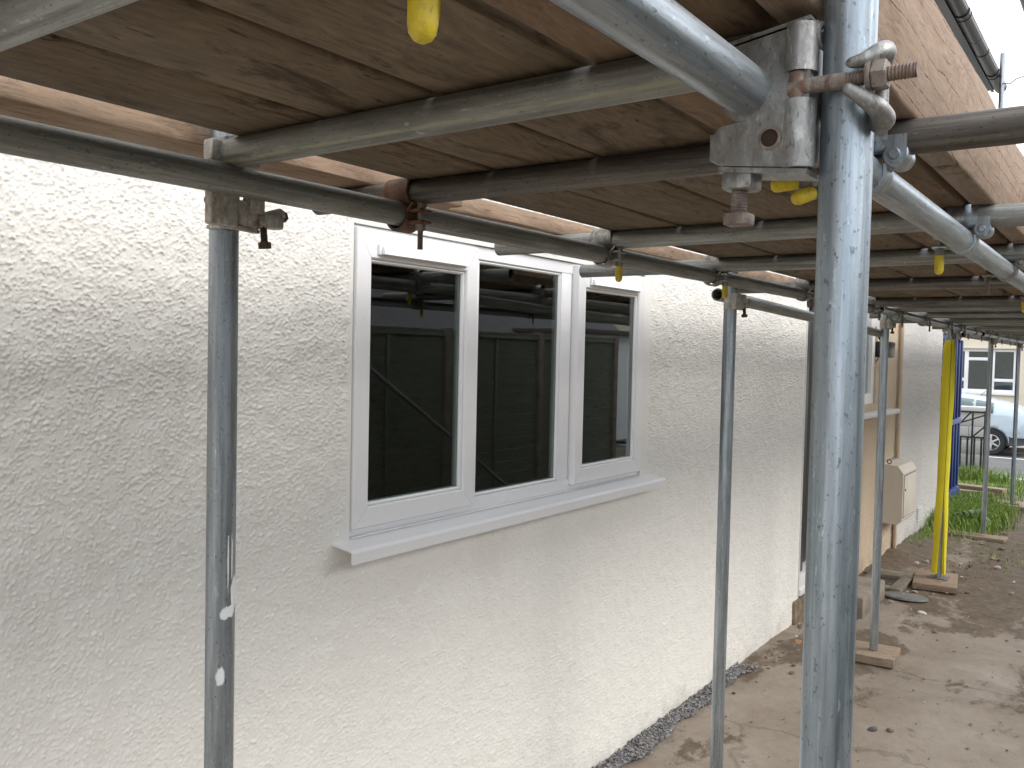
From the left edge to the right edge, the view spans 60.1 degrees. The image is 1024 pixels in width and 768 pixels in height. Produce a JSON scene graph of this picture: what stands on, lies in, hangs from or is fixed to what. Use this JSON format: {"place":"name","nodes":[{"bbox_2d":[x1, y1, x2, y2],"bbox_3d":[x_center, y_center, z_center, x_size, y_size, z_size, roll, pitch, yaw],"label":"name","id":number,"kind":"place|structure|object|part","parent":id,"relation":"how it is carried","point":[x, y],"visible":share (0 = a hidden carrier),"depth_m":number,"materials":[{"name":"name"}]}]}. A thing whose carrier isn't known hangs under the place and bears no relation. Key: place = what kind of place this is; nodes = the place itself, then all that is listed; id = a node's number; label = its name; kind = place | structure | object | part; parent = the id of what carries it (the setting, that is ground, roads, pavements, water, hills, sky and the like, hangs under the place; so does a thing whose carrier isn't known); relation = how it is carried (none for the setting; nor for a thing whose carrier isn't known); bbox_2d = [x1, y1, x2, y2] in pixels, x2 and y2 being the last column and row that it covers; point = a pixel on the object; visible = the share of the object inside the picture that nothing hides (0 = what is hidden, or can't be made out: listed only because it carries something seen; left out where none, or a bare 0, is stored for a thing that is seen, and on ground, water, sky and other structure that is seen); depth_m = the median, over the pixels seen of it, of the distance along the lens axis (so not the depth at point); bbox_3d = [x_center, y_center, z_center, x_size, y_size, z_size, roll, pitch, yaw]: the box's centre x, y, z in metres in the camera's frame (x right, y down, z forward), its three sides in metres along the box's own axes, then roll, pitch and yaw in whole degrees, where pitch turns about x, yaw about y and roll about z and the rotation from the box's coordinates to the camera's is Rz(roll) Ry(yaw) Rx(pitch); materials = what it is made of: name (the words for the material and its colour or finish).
{"place":"outdoors","nodes":[
{"label":"outdoors","id":0,"kind":"place"},
{"bbox_2d":[620,482,1023,767],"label":"ground","id":1,"kind":"structure","parent":0,"point":[985,704],"depth_m":4.90,"materials":[{"name":"concrete"}]},
{"bbox_2d":[0,153,813,767],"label":"house","id":2,"kind":"structure","parent":1,"relation":"on","point":[476,503],"depth_m":2.67,"materials":[{"name":"white paint"}]},
{"bbox_2d":[332,224,665,564],"bbox_3d":[0.078,0.004,3.336,0.167,0.972,2.011,3,3,35],"label":"window","id":3,"kind":"structure","parent":2,"relation":"in","point":[491,391],"depth_m":3.11,"materials":[{"name":"white plastic"}]},
{"bbox_2d":[799,308,813,595],"bbox_3d":[2.239,0.379,6.511,0.155,2.150,1.010,3,3,35],"label":"door","id":4,"kind":"structure","parent":2,"relation":"in","point":[810,324],"depth_m":6.37,"materials":[{"name":"black plastic"}]},
{"bbox_2d":[0,0,1023,767],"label":"scaffold","id":5,"kind":"object","parent":1,"relation":"on","point":[798,100],"visible":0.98,"depth_m":1.20,"materials":[{"name":"metal"}]},
{"bbox_2d":[0,75,462,208],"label":"scaffold plank","id":6,"kind":"object","parent":5,"relation":"on","point":[19,99],"visible":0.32,"depth_m":1.41,"materials":[{"name":"brown wood"}]},
{"bbox_2d":[0,33,778,257],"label":"scaffold plank","id":7,"kind":"object","parent":5,"relation":"on","point":[56,62],"visible":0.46,"depth_m":1.26,"materials":[{"name":"brown wood"}]},
{"bbox_2d":[52,0,816,254],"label":"scaffold plank","id":8,"kind":"object","parent":5,"relation":"on","point":[201,40],"visible":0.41,"depth_m":1.11,"materials":[{"name":"brown wood"}]},
{"bbox_2d":[198,0,928,250],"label":"scaffold plank","id":9,"kind":"object","parent":5,"relation":"on","point":[474,44],"visible":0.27,"depth_m":1.03,"materials":[{"name":"brown wood"}]},
{"bbox_2d":[438,199,795,281],"bbox_3d":[0.858,-0.473,3.701,0.215,0.047,3.760,3,3,35],"label":"scaffold plank","id":10,"kind":"object","parent":5,"relation":"on","point":[496,212],"visible":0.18,"depth_m":2.45,"materials":[{"name":"brown wood"}]},
{"bbox_2d":[482,0,1011,247],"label":"scaffold plank","id":11,"kind":"object","parent":5,"relation":"on","point":[565,28],"visible":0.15,"depth_m":0.94,"materials":[{"name":"brown wood"}]},
{"bbox_2d":[771,269,914,297],"bbox_3d":[2.078,-0.482,4.772,0.206,0.040,3.900,3,3,35],"label":"scaffold plank","id":12,"kind":"object","parent":5,"relation":"on","point":[806,274],"visible":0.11,"depth_m":3.71,"materials":[{"name":"brown wood"}]},
{"bbox_2d":[755,0,1023,243],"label":"toe board","id":13,"kind":"object","parent":5,"relation":"on","point":[948,81],"visible":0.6,"depth_m":1.37,"materials":[{"name":"brown wood"}]},
{"bbox_2d":[869,266,962,296],"bbox_3d":[2.268,-0.475,4.674,0.212,0.040,3.900,3,3,35],"label":"scaffold plank","id":14,"kind":"object","parent":5,"relation":"on","point":[883,272],"visible":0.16,"depth_m":3.65,"materials":[{"name":"brown wood"}]},
{"bbox_2d":[931,340,955,574],"bbox_3d":[3.509,0.592,7.187,0.112,1.900,0.141,3,3,35],"label":"foam sleeve","id":15,"kind":"object","parent":5,"relation":"attached to","point":[947,401],"visible":1,"depth_m":7.15,"materials":[{"name":"yellow plastic"}]},
{"bbox_2d":[886,264,1015,296],"bbox_3d":[2.466,-0.467,4.570,0.224,0.040,3.900,3,3,35],"label":"scaffold plank","id":16,"kind":"object","parent":5,"relation":"on","point":[927,271],"visible":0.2,"depth_m":3.42,"materials":[{"name":"brown wood"}]},
{"bbox_2d":[959,263,1023,295],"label":"scaffold plank","id":17,"kind":"object","parent":5,"relation":"on","point":[977,269],"visible":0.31,"depth_m":3.23,"materials":[{"name":"brown wood"}]},
{"bbox_2d":[592,662,756,767],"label":"gravel","id":18,"kind":"structure","parent":1,"relation":"on","point":[649,738],"depth_m":4.26,"materials":[{"name":"grey gravel"}]},
{"bbox_2d":[669,520,1023,764],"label":"debris","id":19,"kind":"object","parent":1,"relation":"on","point":[799,626],"visible":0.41,"depth_m":5.94,"materials":[{"name":"brown soil"}]},
{"bbox_2d":[857,576,884,618],"bbox_3d":[2.510,1.567,6.533,0.318,0.165,0.660,3,3,35],"label":"doorstep","id":20,"kind":"object","parent":1,"relation":"on","point":[864,598],"visible":0.37,"depth_m":6.34,"materials":[{"name":"concrete"}]},
{"bbox_2d":[868,726,877,731],"bbox_3d":[1.769,1.687,4.326,0.058,0.020,0.034,0,2,-31],"label":"stone","id":21,"kind":"object","parent":1,"relation":"on","point":[873,728],"visible":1,"depth_m":4.32,"materials":[{"name":"grey stone"}]},
{"bbox_2d":[855,640,900,668],"bbox_3d":[2.202,1.643,5.391,0.270,0.050,0.280,3,2,31],"label":"sole board","id":22,"kind":"object","parent":1,"relation":"on","point":[887,656],"visible":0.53,"depth_m":5.31,"materials":[{"name":"brown wood"}]},
{"bbox_2d":[863,568,914,591],"bbox_3d":[3.071,1.611,7.240,0.340,0.050,0.660,3,3,35],"label":"drain surround","id":23,"kind":"object","parent":1,"relation":"on","point":[900,581],"visible":0.51,"depth_m":7.26,"materials":[{"name":"concrete"}]},
{"bbox_2d":[885,591,928,601],"bbox_3d":[2.997,1.618,6.739,0.327,0.036,0.292,3,3,35],"label":"round lid","id":24,"kind":"object","parent":1,"relation":"on","point":[905,596],"visible":0.91,"depth_m":6.69,"materials":[{"name":"grey metal"}]},
{"bbox_2d":[858,0,981,574],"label":"house","id":25,"kind":"structure","parent":1,"relation":"on","point":[960,20],"depth_m":7.71,"materials":[{"name":"beige paint"}]},
{"bbox_2d":[867,313,894,361],"bbox_3d":[3.050,-0.393,7.314,0.215,0.431,0.425,3,3,35],"label":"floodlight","id":26,"kind":"object","parent":25,"relation":"attached to","point":[873,323],"visible":0.32,"depth_m":7.17,"materials":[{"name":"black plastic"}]},
{"bbox_2d":[864,335,899,419],"bbox_3d":[3.058,-0.184,7.543,0.170,0.925,1.600,3,3,35],"label":"window","id":27,"kind":"structure","parent":25,"relation":"in","point":[870,347],"depth_m":7.65,"materials":[{"name":"white plastic"}]},
{"bbox_2d":[882,458,916,524],"bbox_3d":[3.541,0.954,8.082,0.195,0.574,0.560,3,3,35],"label":"meter box","id":28,"kind":"object","parent":25,"relation":"attached to","point":[899,493],"visible":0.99,"depth_m":7.88,"materials":[{"name":"plastic"}]},
{"bbox_2d":[903,471,915,517],"bbox_3d":[3.617,0.999,8.035,0.012,0.370,0.490,3,3,35],"label":"door","id":29,"kind":"structure","parent":28,"relation":"in","point":[909,480],"depth_m":8.02,"materials":[{"name":"plastic"}]},
{"bbox_2d":[912,569,957,593],"bbox_3d":[3.450,1.605,7.203,0.320,0.050,0.520,2,2,27],"label":"sole board","id":30,"kind":"object","parent":1,"relation":"on","point":[921,581],"visible":0.95,"depth_m":7.04,"materials":[{"name":"brown wood"}]},
{"bbox_2d":[895,35,1006,544],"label":"house","id":31,"kind":"structure","parent":1,"relation":"on","point":[921,392],"depth_m":9.20,"materials":[{"name":"white paint"}]},
{"bbox_2d":[939,332,963,497],"bbox_3d":[5.192,0.368,11.750,1.235,2.260,1.510,3,3,35],"label":"portable cabin","id":32,"kind":"object","parent":1,"relation":"on","point":[954,459],"visible":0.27,"depth_m":11.75,"materials":[{"name":"blue plastic"}]},
{"bbox_2d":[958,406,985,470],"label":"garden wall","id":33,"kind":"structure","parent":1,"relation":"on","point":[965,427],"depth_m":14.12,"materials":[{"name":"paint"}]},
{"bbox_2d":[953,509,990,521],"bbox_3d":[4.997,1.470,9.661,0.340,0.203,0.318,2,2,8],"label":"weed","id":34,"kind":"object","parent":1,"relation":"on","point":[970,512],"visible":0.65,"depth_m":9.70,"materials":[{"name":"green plant"}]},
{"bbox_2d":[959,410,985,472],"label":"metal gate","id":35,"kind":"structure","parent":1,"relation":"on","point":[973,438],"depth_m":13.88,"materials":[{"name":"black metal"}]},
{"bbox_2d":[947,529,1007,543],"bbox_3d":[4.743,1.570,9.166,0.670,0.035,0.220,3,3,38],"label":"sole board","id":36,"kind":"object","parent":1,"relation":"on","point":[990,538],"visible":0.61,"depth_m":9.04,"materials":[{"name":"brown wood"}]},
{"bbox_2d":[959,489,1001,495],"bbox_3d":[6.228,1.479,12.171,0.900,0.050,0.180,2,2,27],"label":"timber offcut","id":37,"kind":"object","parent":1,"relation":"on","point":[973,491],"visible":0.23,"depth_m":12.04,"materials":[{"name":"brown wood"}]},
{"bbox_2d":[955,483,1006,492],"bbox_3d":[6.348,1.426,12.268,0.180,0.050,0.900,-1,3,-43],"label":"timber offcut","id":38,"kind":"object","parent":1,"relation":"on","point":[976,487],"visible":0.56,"depth_m":12.13,"materials":[{"name":"brown wood"}]},
{"bbox_2d":[961,337,1023,405],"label":"house","id":39,"kind":"structure","parent":1,"relation":"on","point":[975,364],"depth_m":29.52,"materials":[{"name":"beige paint"}]},
{"bbox_2d":[962,349,1015,395],"bbox_3d":[15.374,-0.419,29.604,2.780,1.515,0.250,3,3,35],"label":"window","id":40,"kind":"structure","parent":39,"relation":"in","point":[966,367],"depth_m":29.29,"materials":[{"name":"white plastic"}]},
{"bbox_2d":[998,500,1023,510],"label":"sole board","id":41,"kind":"object","parent":1,"relation":"on","point":[1021,504],"visible":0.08,"depth_m":11.05,"materials":[{"name":"brown wood"}]},
{"bbox_2d":[1003,447,1023,452],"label":"kerb","id":42,"kind":"structure","parent":1,"relation":"on","point":[1009,449],"depth_m":22.94,"materials":[{"name":"concrete"}]},
{"bbox_2d":[908,464,1023,592],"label":"grass","id":43,"kind":"structure","parent":0,"point":[999,514],"depth_m":10.19,"materials":[{"name":"green plant"}]},
{"bbox_2d":[966,0,1023,155],"label":"sky","id":44,"kind":"structure","parent":0,"point":[1000,22],"materials":[{"name":"white"}]},
{"bbox_2d":[989,451,1023,480],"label":"road","id":45,"kind":"structure","parent":0,"point":[1002,459],"depth_m":19.05,"materials":[{"name":"grey asphalt"}]},
{"bbox_2d":[961,391,1023,454],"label":"parked car","id":46,"kind":"object","parent":45,"relation":"on","point":[1001,427],"visible":0.34,"depth_m":21.67,"materials":[{"name":"white paint"}]},
{"bbox_3d":[11.184,0.514,22.280,0.790,0.386,0.213,3,3,35],"label":"side window","id":47,"kind":"part","parent":46,"relation":"part of","materials":[{"name":"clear glass"}]},
{"bbox_3d":[11.706,0.556,21.903,0.400,0.320,0.208,3,3,35],"label":"side window","id":48,"kind":"part","parent":46,"relation":"part of","materials":[{"name":"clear glass"}]}
]}

